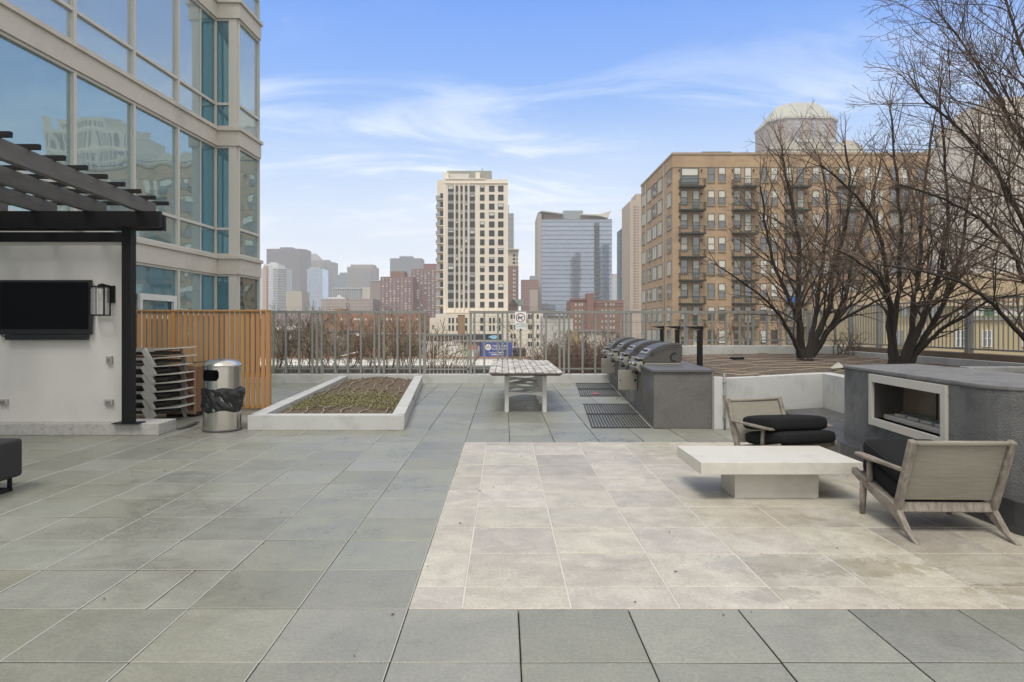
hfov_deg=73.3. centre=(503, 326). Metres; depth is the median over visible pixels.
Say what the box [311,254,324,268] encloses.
office tower
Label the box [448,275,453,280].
window
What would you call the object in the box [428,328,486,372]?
bare shrub
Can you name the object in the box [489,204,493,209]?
window
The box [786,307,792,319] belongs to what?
window
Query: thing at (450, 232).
window
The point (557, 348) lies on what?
bare shrub
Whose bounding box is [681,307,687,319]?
window
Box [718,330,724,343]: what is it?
window
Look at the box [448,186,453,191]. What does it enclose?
window
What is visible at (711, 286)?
window
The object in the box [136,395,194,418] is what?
stacking lounger
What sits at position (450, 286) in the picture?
window
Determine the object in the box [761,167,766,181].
window
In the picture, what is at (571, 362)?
bare shrub
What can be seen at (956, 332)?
window
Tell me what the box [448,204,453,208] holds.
window
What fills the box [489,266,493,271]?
window
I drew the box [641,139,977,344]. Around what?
brick building
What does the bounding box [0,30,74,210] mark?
window
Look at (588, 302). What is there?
brick block
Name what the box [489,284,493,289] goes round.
window
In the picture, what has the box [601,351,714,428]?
grill counter
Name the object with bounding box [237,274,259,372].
window
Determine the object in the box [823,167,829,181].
window
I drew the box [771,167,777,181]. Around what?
window
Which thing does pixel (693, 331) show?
window
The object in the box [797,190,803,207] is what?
window
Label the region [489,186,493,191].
window
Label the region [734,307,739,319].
window
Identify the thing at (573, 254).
glass tower
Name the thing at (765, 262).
window
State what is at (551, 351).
bare shrub
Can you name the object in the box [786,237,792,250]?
window
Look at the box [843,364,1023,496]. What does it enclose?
outdoor fireplace
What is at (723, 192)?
window
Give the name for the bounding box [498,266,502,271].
window
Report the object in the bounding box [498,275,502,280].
window
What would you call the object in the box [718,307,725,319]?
window
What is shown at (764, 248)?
window
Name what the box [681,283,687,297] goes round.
window
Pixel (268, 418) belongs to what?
concrete planter
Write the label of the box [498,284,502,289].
window
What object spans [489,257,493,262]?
window
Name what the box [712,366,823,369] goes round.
drip hose
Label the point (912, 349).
bare tree
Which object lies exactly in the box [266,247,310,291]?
office tower
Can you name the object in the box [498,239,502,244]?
window
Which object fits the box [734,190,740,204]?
window
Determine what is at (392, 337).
bare street tree
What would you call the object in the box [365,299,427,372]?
bare shrub
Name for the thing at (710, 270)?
window
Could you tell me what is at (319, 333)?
bare street tree
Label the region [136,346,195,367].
stacking lounger
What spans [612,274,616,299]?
office block
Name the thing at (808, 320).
metal fence
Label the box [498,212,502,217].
window
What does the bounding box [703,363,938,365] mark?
drip hose
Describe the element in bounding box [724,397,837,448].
lounge chair
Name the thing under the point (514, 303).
gabled house
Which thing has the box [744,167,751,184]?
window
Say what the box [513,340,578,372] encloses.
bare shrub
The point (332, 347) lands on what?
bare shrub
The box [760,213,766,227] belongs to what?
window
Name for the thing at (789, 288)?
window
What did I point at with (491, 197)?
window
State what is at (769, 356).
drip hose
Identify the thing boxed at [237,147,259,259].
window
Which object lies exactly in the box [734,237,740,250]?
window
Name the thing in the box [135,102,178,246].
window
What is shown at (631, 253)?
apartment tower
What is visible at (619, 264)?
office tower
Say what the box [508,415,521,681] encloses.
paving joint
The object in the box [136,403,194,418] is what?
stacking lounger
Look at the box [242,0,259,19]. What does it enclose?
window
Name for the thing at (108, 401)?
outlet box
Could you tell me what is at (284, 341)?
bare street tree
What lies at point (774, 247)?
window
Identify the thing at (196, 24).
window
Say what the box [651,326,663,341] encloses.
bollard light
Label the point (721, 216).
window
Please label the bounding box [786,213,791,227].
window
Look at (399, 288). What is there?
brick tower
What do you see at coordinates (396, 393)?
drip hose
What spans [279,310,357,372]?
bare shrub
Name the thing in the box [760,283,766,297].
window
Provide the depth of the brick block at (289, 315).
225.00 m
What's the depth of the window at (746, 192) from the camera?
108.95 m
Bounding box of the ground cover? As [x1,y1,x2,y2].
[284,377,412,413]
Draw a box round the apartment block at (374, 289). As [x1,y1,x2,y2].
[370,280,379,299]
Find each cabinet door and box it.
[601,358,614,372]
[618,370,636,389]
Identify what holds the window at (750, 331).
in the brick building at (681, 195)
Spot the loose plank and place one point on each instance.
(188, 425)
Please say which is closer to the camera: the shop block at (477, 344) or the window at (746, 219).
the window at (746, 219)
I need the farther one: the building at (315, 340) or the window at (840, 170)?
the building at (315, 340)
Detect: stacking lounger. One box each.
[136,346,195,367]
[136,354,196,376]
[136,363,194,384]
[136,370,194,392]
[136,379,194,401]
[136,387,193,410]
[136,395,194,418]
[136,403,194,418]
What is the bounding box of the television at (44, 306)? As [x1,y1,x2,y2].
[0,280,92,333]
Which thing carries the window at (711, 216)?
in the brick building at (681, 195)
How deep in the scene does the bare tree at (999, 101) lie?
10.90 m
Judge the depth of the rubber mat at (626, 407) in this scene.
12.82 m
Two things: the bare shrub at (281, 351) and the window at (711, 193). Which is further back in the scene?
the window at (711, 193)
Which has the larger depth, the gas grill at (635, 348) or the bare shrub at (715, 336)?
the bare shrub at (715, 336)
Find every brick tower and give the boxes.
[380,271,416,313]
[411,264,436,317]
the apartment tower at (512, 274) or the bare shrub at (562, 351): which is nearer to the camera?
the bare shrub at (562, 351)
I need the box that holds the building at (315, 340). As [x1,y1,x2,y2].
[260,330,358,356]
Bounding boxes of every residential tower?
[260,268,262,312]
[263,262,291,312]
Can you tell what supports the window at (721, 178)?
in the brick building at (681, 195)
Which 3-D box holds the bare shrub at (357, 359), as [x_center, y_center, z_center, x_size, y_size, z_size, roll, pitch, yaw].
[-3.899,0.351,20.259,3.002,2.509,2.695,0,0,-28]
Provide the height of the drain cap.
0.060 m
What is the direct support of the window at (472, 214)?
in the apartment tower at (472, 239)
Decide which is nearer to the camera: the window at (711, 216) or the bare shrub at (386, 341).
the bare shrub at (386, 341)
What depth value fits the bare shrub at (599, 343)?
27.86 m
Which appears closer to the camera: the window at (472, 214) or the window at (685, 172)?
the window at (685, 172)
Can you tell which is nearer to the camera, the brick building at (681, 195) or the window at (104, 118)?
the window at (104, 118)
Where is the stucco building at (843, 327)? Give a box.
[815,271,1023,355]
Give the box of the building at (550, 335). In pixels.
[540,316,572,356]
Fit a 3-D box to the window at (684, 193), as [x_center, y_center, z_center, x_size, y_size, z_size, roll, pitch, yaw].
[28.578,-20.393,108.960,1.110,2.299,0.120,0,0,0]
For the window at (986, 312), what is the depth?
61.70 m
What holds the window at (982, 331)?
in the stucco building at (843, 327)
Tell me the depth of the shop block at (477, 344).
118.00 m
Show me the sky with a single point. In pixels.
(365, 105)
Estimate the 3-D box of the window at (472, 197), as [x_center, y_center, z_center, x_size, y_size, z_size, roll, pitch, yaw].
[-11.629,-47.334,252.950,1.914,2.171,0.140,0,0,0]
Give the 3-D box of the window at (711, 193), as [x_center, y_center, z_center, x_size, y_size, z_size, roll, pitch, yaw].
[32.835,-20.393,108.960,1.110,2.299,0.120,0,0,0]
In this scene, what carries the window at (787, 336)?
in the brick building at (681, 195)
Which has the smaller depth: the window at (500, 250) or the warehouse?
the window at (500, 250)
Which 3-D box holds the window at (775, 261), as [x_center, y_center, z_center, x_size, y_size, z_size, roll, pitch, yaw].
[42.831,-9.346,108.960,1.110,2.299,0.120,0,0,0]
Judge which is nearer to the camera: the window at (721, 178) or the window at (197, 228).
the window at (197, 228)
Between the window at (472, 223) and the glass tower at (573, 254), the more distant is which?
the glass tower at (573, 254)
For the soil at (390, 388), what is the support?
in the concrete planter at (268, 418)
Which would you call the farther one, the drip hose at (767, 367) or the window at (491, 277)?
the window at (491, 277)
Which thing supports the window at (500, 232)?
in the apartment tower at (472, 239)
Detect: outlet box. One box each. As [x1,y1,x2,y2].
[0,399,8,404]
[104,399,113,404]
[106,356,112,363]
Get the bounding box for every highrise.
[754,103,838,151]
[923,97,1023,272]
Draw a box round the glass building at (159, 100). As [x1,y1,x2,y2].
[0,0,262,372]
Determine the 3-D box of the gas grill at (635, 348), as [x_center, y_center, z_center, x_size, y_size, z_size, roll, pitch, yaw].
[2.811,0.570,14.360,0.840,0.559,0.760,0,0,0]
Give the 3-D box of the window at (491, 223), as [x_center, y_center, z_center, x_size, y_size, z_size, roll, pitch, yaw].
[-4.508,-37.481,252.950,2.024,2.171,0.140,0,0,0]
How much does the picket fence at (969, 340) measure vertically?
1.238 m
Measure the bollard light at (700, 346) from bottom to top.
0.855 m
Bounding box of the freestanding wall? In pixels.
[0,232,175,434]
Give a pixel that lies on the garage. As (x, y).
(592, 333)
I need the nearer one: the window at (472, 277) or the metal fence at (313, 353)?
the metal fence at (313, 353)
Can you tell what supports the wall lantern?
attached to the freestanding wall
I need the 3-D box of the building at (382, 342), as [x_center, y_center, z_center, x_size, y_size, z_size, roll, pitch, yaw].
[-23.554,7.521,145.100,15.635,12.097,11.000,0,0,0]
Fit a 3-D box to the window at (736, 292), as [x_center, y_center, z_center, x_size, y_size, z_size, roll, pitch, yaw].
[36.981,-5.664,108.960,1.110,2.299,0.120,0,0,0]
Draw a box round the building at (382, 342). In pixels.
[350,333,431,356]
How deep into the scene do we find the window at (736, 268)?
108.95 m
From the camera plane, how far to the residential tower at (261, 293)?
900.00 m
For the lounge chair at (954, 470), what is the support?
on the stone paving at (606, 563)
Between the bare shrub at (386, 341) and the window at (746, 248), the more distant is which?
the window at (746, 248)
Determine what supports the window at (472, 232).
in the apartment tower at (472, 239)
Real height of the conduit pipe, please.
0.844 m
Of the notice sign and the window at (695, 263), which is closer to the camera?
the notice sign
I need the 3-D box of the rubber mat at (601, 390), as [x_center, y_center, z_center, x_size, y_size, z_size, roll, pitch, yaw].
[2.224,1.559,16.185,0.920,0.012,1.743,0,0,4]
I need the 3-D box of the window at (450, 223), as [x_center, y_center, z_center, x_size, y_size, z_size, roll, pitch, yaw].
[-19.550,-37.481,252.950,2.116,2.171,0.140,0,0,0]
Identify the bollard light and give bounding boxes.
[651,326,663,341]
[665,326,679,342]
[685,326,702,366]
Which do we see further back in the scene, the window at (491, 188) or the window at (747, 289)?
the window at (491, 188)
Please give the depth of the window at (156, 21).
17.15 m
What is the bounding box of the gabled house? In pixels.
[508,299,522,310]
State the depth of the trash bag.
10.16 m
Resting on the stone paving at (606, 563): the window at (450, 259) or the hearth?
the hearth
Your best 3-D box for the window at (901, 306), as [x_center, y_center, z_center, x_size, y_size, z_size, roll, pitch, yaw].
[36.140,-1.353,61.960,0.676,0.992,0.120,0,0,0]
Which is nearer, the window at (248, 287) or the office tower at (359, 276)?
the window at (248, 287)
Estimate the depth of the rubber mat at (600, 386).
17.72 m
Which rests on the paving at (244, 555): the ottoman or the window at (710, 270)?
the ottoman
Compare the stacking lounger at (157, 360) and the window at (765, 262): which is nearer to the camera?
the stacking lounger at (157, 360)
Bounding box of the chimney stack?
[458,315,464,333]
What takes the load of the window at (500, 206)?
in the apartment tower at (472, 239)
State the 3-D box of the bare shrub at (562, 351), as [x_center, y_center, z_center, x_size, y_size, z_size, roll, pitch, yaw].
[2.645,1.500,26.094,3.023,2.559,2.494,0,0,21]
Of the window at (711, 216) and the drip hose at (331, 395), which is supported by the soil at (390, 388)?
the drip hose at (331, 395)
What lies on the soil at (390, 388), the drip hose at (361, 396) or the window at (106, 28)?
the drip hose at (361, 396)
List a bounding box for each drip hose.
[284,378,350,413]
[302,378,360,413]
[321,376,374,413]
[339,377,385,413]
[358,377,398,413]
[381,378,409,413]
[682,355,863,356]
[683,356,879,359]
[685,358,887,361]
[689,353,849,354]
[693,360,919,363]
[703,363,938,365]
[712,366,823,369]
[713,372,760,375]
[721,367,841,372]
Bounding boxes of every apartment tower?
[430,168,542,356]
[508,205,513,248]
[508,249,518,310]
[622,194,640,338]
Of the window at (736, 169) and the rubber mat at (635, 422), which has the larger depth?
the window at (736, 169)
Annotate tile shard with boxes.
[830,362,843,369]
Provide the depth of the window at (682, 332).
108.95 m
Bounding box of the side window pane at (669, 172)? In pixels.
[642,169,670,341]
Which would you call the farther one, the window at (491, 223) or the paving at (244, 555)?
the window at (491, 223)
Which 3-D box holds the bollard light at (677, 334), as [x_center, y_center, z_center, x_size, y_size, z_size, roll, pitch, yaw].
[3.804,0.421,15.500,0.305,0.855,0.120,0,0,0]
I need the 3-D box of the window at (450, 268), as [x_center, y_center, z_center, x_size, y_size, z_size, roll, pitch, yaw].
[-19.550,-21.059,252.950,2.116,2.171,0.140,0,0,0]
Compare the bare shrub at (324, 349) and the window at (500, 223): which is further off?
the window at (500, 223)
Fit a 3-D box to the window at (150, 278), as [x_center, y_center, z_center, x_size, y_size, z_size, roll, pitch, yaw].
[-8.630,0.129,17.001,0.160,3.280,1.901,0,0,4]
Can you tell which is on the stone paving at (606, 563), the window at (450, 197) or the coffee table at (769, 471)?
the coffee table at (769, 471)
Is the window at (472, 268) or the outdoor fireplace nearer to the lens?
the outdoor fireplace
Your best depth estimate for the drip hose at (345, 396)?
13.63 m
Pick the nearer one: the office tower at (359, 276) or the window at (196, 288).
the window at (196, 288)
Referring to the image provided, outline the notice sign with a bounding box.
[515,312,525,328]
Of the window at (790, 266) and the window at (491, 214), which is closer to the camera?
the window at (790, 266)
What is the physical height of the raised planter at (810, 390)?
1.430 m
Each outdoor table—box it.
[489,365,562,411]
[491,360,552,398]
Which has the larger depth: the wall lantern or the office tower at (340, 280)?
the office tower at (340, 280)
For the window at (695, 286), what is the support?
in the brick building at (681, 195)
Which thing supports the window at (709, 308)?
in the brick building at (681, 195)
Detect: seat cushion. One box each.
[743,414,826,430]
[745,430,835,444]
[863,439,934,480]
[863,459,980,501]
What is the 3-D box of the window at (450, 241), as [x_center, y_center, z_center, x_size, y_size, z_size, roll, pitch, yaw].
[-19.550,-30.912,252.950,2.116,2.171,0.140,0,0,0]
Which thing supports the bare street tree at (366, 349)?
on the ground
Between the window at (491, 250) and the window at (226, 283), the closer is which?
the window at (226, 283)
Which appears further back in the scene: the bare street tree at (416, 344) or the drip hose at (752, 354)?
the bare street tree at (416, 344)
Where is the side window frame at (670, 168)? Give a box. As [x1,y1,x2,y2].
[642,168,670,339]
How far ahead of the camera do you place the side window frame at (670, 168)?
121.90 m
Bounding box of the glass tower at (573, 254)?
[535,210,611,315]
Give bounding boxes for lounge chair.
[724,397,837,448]
[851,439,1020,544]
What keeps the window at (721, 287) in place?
in the brick building at (681, 195)
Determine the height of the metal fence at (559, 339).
1.894 m
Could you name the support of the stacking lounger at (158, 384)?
on the stacking lounger at (160, 393)
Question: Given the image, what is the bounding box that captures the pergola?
[0,131,168,423]
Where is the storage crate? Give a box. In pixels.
[164,360,208,416]
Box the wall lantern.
[89,283,114,315]
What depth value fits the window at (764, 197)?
108.95 m
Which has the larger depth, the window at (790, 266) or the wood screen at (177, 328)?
the window at (790, 266)
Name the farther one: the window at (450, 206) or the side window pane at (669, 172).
the window at (450, 206)
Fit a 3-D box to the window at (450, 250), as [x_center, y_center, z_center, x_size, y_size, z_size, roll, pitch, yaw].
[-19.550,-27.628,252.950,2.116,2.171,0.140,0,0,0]
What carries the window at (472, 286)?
in the apartment tower at (472, 239)
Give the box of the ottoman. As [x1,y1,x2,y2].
[0,438,21,493]
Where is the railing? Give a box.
[423,334,468,373]
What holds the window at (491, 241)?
in the apartment tower at (472, 239)
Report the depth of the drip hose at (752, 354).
18.04 m
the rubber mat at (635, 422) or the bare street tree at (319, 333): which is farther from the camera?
the bare street tree at (319, 333)
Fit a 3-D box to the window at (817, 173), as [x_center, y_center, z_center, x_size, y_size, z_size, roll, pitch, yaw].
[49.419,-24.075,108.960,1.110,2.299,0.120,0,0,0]
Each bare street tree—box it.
[260,320,325,356]
[260,321,307,356]
[280,300,345,356]
[295,316,344,356]
[303,309,355,356]
[318,324,388,356]
[342,325,387,351]
[362,316,422,356]
[376,323,450,356]
[406,318,458,356]
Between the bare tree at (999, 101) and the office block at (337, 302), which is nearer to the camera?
the bare tree at (999, 101)
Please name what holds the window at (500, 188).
in the apartment tower at (472, 239)
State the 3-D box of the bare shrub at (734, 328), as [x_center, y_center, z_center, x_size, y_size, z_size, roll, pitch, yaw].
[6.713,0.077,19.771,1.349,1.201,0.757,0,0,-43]
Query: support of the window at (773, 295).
in the brick building at (681, 195)
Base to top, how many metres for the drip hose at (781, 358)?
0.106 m
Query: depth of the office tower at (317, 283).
900.00 m
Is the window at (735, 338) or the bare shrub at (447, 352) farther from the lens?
the window at (735, 338)
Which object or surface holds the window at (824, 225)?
in the brick building at (681, 195)
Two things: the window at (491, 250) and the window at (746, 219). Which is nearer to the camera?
the window at (746, 219)
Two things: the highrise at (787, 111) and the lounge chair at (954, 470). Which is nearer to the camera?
the lounge chair at (954, 470)
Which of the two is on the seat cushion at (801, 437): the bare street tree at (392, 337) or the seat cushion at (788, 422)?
the seat cushion at (788, 422)
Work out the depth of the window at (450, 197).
252.94 m
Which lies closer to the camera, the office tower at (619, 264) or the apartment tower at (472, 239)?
the apartment tower at (472, 239)
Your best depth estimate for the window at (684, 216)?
108.95 m
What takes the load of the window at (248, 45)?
in the glass building at (159, 100)
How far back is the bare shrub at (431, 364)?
20.26 m
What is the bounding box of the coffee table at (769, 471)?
[677,446,862,497]
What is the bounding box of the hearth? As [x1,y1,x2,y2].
[785,407,1023,535]
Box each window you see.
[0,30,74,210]
[7,0,74,40]
[75,0,134,76]
[75,70,134,231]
[135,0,178,102]
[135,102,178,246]
[136,262,178,363]
[179,0,216,125]
[179,126,216,254]
[179,268,216,366]
[215,19,236,126]
[215,146,236,254]
[215,274,236,359]
[237,20,259,139]
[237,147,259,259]
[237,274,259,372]
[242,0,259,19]
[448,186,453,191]
[448,195,453,200]
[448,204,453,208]
[448,212,453,217]
[448,221,453,226]
[448,230,453,235]
[448,239,453,244]
[448,248,453,253]
[448,257,453,262]
[448,266,453,271]
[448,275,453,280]
[448,284,453,289]
[448,293,453,298]
[470,186,474,191]
[470,195,474,200]
[470,212,474,217]
[470,221,474,226]
[470,230,474,235]
[470,239,474,244]
[470,248,474,253]
[470,257,474,262]
[470,266,474,271]
[470,275,474,280]
[470,284,474,289]
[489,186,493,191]
[489,195,493,200]
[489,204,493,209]
[489,212,493,217]
[489,221,493,226]
[489,230,493,235]
[489,239,493,244]
[489,248,493,253]
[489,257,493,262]
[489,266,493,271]
[489,275,493,280]
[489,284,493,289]
[498,186,502,191]
[498,195,502,200]
[498,204,502,209]
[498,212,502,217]
[498,221,502,226]
[498,230,502,235]
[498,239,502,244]
[498,248,502,253]
[498,257,502,262]
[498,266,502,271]
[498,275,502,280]
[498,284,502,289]
[680,167,698,184]
[681,190,687,204]
[681,213,687,227]
[681,237,687,250]
[681,260,687,274]
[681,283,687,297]
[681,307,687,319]
[681,330,683,343]
[692,190,699,207]
[692,213,699,231]
[692,237,699,254]
[692,260,699,277]
[692,283,699,300]
[692,307,699,324]
[692,330,696,344]
[708,167,714,181]
[708,190,714,204]
[708,213,714,227]
[708,237,714,250]
[708,260,714,274]
[708,283,714,297]
[708,307,714,319]
[708,330,714,343]
[718,167,725,181]
[718,190,725,204]
[718,213,725,227]
[718,237,725,250]
[718,260,725,274]
[718,283,725,297]
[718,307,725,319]
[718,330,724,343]
[734,167,740,181]
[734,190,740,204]
[734,213,740,227]
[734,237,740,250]
[734,260,740,274]
[734,283,740,297]
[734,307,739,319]
[734,330,737,343]
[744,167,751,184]
[744,190,751,207]
[744,213,751,231]
[744,237,751,254]
[744,260,751,277]
[744,283,751,300]
[744,307,751,324]
[744,330,751,344]
[760,190,766,204]
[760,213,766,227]
[760,237,766,250]
[760,260,766,274]
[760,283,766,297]
[760,307,766,319]
[760,330,765,343]
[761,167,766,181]
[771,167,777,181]
[771,190,777,204]
[771,213,777,227]
[771,237,777,250]
[771,260,776,274]
[771,283,777,297]
[771,330,777,343]
[786,167,792,181]
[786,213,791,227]
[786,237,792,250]
[786,260,792,274]
[786,283,792,295]
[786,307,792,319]
[786,330,792,343]
[797,167,803,184]
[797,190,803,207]
[797,213,803,229]
[812,167,818,181]
[812,190,818,204]
[812,213,818,227]
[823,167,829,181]
[823,213,829,227]
[838,167,845,181]
[896,330,902,346]
[901,306,908,315]
[955,330,963,346]
[981,330,991,346]
[985,307,992,315]
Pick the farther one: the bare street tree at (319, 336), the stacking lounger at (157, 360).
the bare street tree at (319, 336)
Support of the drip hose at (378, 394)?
on the soil at (390, 388)
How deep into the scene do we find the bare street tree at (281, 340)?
96.98 m
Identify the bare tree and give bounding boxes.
[692,99,952,361]
[759,38,1023,363]
[829,0,1023,341]
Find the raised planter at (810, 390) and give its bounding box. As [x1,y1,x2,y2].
[609,345,1023,429]
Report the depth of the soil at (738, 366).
14.94 m
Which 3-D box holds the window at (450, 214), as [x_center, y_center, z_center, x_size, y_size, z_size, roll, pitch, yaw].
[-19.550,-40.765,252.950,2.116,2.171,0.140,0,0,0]
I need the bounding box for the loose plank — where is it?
[177,421,199,429]
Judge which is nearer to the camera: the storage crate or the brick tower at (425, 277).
the storage crate
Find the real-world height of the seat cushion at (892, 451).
0.264 m
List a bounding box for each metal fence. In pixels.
[272,306,425,373]
[469,306,631,373]
[632,306,847,345]
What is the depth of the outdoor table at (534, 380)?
15.32 m
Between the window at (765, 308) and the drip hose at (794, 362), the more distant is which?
the window at (765, 308)
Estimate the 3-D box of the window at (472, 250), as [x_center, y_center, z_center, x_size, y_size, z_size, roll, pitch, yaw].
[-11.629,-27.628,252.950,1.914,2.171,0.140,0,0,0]
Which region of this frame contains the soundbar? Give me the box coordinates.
[5,335,88,339]
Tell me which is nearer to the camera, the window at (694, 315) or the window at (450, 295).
the window at (694, 315)
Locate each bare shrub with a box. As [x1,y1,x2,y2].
[239,303,331,372]
[245,318,326,372]
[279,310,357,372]
[294,316,377,372]
[315,297,429,372]
[337,314,413,372]
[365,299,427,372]
[385,314,447,372]
[421,328,473,371]
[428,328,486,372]
[488,315,574,364]
[511,329,616,372]
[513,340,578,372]
[534,332,604,366]
[540,320,580,371]
[543,326,623,372]
[566,330,618,372]
[576,327,642,365]
[672,310,735,344]
[715,313,751,344]
[750,308,803,344]
[828,323,875,355]
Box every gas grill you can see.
[601,337,633,357]
[608,338,646,361]
[617,340,661,366]
[628,342,681,373]
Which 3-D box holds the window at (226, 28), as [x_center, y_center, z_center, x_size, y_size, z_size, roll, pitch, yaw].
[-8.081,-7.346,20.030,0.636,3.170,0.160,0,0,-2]
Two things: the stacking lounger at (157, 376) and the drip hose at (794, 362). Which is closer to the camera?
the stacking lounger at (157, 376)
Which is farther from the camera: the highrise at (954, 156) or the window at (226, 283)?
the highrise at (954, 156)
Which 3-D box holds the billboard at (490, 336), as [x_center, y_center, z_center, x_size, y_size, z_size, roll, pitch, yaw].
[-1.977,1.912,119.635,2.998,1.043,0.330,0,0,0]
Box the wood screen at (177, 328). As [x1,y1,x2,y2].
[136,310,271,408]
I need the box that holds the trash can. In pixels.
[202,358,241,432]
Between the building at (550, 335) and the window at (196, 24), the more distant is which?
the building at (550, 335)
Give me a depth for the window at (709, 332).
108.95 m
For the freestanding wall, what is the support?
on the paving at (244, 555)
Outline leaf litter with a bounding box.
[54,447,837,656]
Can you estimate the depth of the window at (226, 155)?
20.02 m
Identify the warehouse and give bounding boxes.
[286,290,308,310]
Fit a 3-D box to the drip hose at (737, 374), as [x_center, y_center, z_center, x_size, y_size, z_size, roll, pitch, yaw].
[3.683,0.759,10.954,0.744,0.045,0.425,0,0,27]
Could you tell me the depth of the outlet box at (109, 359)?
9.98 m
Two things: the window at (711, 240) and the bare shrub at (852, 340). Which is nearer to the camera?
the bare shrub at (852, 340)
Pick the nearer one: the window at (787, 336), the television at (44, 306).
the television at (44, 306)
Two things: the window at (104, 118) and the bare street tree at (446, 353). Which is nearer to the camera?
the window at (104, 118)
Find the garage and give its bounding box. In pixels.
[566,330,616,364]
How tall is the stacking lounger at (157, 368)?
0.351 m
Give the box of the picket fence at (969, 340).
[848,296,1023,352]
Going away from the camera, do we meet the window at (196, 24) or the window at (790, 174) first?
the window at (196, 24)
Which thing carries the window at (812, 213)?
in the brick building at (681, 195)
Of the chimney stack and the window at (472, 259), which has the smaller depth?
the chimney stack
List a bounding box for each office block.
[321,295,379,313]
[332,287,369,298]
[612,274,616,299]
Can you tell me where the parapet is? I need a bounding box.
[245,373,609,382]
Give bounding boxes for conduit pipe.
[723,373,726,429]
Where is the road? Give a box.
[260,350,543,372]
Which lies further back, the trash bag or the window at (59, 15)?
the window at (59, 15)
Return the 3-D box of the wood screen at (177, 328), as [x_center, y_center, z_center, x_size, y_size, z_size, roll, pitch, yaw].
[-6.163,0.631,12.815,3.623,1.876,0.130,0,0,0]
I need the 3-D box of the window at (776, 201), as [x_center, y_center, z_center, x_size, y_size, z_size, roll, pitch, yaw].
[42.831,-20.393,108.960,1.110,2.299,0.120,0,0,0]
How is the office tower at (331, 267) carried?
on the ground
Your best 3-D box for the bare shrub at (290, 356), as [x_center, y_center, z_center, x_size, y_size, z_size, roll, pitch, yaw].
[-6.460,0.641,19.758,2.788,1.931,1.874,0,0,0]
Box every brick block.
[260,313,329,329]
[320,309,429,332]
[521,276,537,310]
[566,293,623,337]
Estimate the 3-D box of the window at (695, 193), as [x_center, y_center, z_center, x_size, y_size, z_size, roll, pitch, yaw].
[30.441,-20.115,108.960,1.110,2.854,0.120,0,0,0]
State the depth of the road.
62.00 m
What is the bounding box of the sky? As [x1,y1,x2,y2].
[260,0,1023,310]
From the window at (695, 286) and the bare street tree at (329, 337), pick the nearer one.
the bare street tree at (329, 337)
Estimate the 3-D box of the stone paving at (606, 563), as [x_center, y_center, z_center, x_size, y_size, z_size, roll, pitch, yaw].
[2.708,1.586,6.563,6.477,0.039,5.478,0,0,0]
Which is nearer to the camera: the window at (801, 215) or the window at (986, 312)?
the window at (986, 312)
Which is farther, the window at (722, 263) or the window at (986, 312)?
the window at (722, 263)
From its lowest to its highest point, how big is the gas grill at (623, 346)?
0.559 m
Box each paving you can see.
[0,383,1023,681]
[409,442,1023,613]
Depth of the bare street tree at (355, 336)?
134.78 m
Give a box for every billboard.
[480,343,511,356]
[485,334,500,338]
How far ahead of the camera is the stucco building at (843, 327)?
62.00 m
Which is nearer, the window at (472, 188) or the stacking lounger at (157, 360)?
the stacking lounger at (157, 360)
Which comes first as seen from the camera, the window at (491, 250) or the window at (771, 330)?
the window at (771, 330)
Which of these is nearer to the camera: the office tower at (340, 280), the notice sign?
the notice sign
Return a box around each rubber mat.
[576,383,614,388]
[578,389,619,395]
[584,404,637,413]
[587,414,650,427]
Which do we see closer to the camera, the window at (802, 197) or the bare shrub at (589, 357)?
the bare shrub at (589, 357)
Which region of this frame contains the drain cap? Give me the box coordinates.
[730,357,743,359]
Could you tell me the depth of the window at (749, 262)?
108.95 m
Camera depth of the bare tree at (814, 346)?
16.51 m
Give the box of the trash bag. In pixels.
[200,387,245,413]
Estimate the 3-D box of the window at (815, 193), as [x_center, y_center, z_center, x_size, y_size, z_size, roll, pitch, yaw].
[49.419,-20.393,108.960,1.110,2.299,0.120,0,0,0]
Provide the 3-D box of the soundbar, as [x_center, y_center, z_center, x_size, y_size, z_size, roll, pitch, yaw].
[-6.631,0.159,9.979,1.182,0.076,0.078,0,0,0]
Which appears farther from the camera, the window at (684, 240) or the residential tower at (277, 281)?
the residential tower at (277, 281)
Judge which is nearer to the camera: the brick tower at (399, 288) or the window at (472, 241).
the window at (472, 241)
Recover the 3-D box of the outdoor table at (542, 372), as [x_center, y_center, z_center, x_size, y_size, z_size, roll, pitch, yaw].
[0.389,1.192,13.274,1.318,0.755,2.095,0,0,0]
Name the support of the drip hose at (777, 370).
on the soil at (738, 366)
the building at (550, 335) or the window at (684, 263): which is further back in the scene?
the building at (550, 335)
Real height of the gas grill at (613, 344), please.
0.559 m
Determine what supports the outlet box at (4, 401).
attached to the freestanding wall
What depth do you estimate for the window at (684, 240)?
108.95 m
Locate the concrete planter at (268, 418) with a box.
[248,376,421,429]
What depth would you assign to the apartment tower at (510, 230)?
420.00 m
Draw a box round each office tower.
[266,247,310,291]
[307,267,327,310]
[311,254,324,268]
[324,260,337,296]
[334,273,346,287]
[347,265,378,287]
[390,256,423,276]
[617,228,621,299]
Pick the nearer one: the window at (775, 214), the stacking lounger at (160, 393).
the stacking lounger at (160, 393)
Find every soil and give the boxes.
[277,377,412,413]
[682,353,1023,377]
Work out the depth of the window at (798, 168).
108.95 m
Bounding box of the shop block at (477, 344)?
[421,334,525,356]

